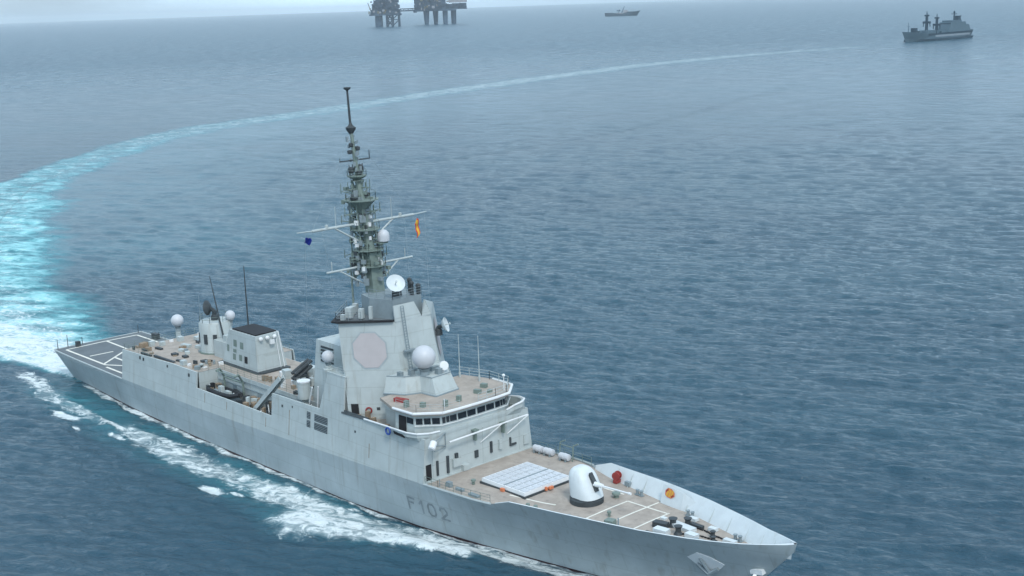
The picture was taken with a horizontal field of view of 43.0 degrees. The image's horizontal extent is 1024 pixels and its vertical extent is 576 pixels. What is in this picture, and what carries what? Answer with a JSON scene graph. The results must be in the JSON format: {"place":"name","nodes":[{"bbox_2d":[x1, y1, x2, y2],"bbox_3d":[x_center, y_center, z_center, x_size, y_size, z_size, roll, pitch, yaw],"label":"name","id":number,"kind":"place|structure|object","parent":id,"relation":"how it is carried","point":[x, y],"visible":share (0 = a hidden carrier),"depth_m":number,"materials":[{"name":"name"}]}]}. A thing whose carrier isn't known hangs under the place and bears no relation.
{"place":"outdoors","nodes":[
{"label":"outdoors","id":0,"kind":"place"},
{"bbox_2d":[0,0,682,23],"label":"sky","id":1,"kind":"structure","parent":0,"point":[11,11],"materials":[{"name":"white"}]},
{"bbox_2d":[0,0,1023,575],"bbox_3d":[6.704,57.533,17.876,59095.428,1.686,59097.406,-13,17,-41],"label":"water","id":2,"kind":"structure","parent":0,"point":[760,262],"depth_m":327.11,"materials":[{"name":"blue liquid"}]},
{"bbox_2d":[368,0,401,26],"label":"oil platform","id":3,"kind":"structure","parent":2,"relation":"in","point":[382,8],"depth_m":4197.25,"materials":[{"name":"metal"}]},
{"bbox_2d":[54,87,796,575],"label":"frigate","id":4,"kind":"object","parent":2,"relation":"on","point":[456,457],"visible":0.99,"depth_m":159.55,"materials":[{"name":"grey metal"}]},
{"bbox_2d":[206,382,242,400],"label":"inflatable boat","id":5,"kind":"object","parent":4,"relation":"on","point":[224,391],"visible":0.99,"depth_m":184.56,"materials":[{"name":"black rubber"}]},
{"bbox_2d":[304,238,311,245],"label":"signal flag","id":6,"kind":"object","parent":4,"relation":"hanging from","point":[308,241],"visible":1,"depth_m":160.34,"materials":[{"name":"blue fabric"}]},
{"bbox_2d":[385,427,390,434],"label":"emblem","id":7,"kind":"object","parent":4,"relation":"hanging from","point":[386,432],"visible":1,"depth_m":153.91,"materials":[{"name":"blue paint"}]},
{"bbox_2d":[415,218,419,236],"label":"national flag","id":8,"kind":"object","parent":4,"relation":"hanging from","point":[417,229],"visible":1,"depth_m":171.41,"materials":[{"name":"yellow fabric"}]},
{"bbox_2d":[532,444,543,453],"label":"life raft","id":9,"kind":"object","parent":4,"relation":"on","point":[537,448],"visible":1,"depth_m":159.32,"materials":[{"name":"grey paint"}]},
{"bbox_2d":[543,447,554,456],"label":"life raft","id":10,"kind":"object","parent":4,"relation":"on","point":[550,452],"visible":1,"depth_m":158.02,"materials":[{"name":"grey paint"}]},
{"bbox_2d":[558,452,570,461],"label":"life raft","id":11,"kind":"object","parent":4,"relation":"on","point":[565,457],"visible":1,"depth_m":155.78,"materials":[{"name":"grey paint"}]},
{"bbox_2d":[413,0,466,24],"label":"oil platform","id":12,"kind":"structure","parent":2,"relation":"in","point":[434,6],"depth_m":4381.09,"materials":[{"name":"metal"}]},
{"bbox_2d":[400,8,414,11],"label":"footbridge","id":13,"kind":"object","parent":12,"relation":"attached to","point":[407,9],"visible":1,"depth_m":4299.19,"materials":[{"name":"metal"}]},
{"bbox_2d":[605,6,639,16],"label":"offshore vessel","id":14,"kind":"object","parent":2,"relation":"on","point":[630,13],"visible":0.84,"depth_m":4937.98,"materials":[{"name":"metal"}]},
{"bbox_2d":[902,11,973,41],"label":"supply ship","id":15,"kind":"object","parent":2,"relation":"on","point":[956,27],"visible":0.97,"depth_m":1584.38}
]}

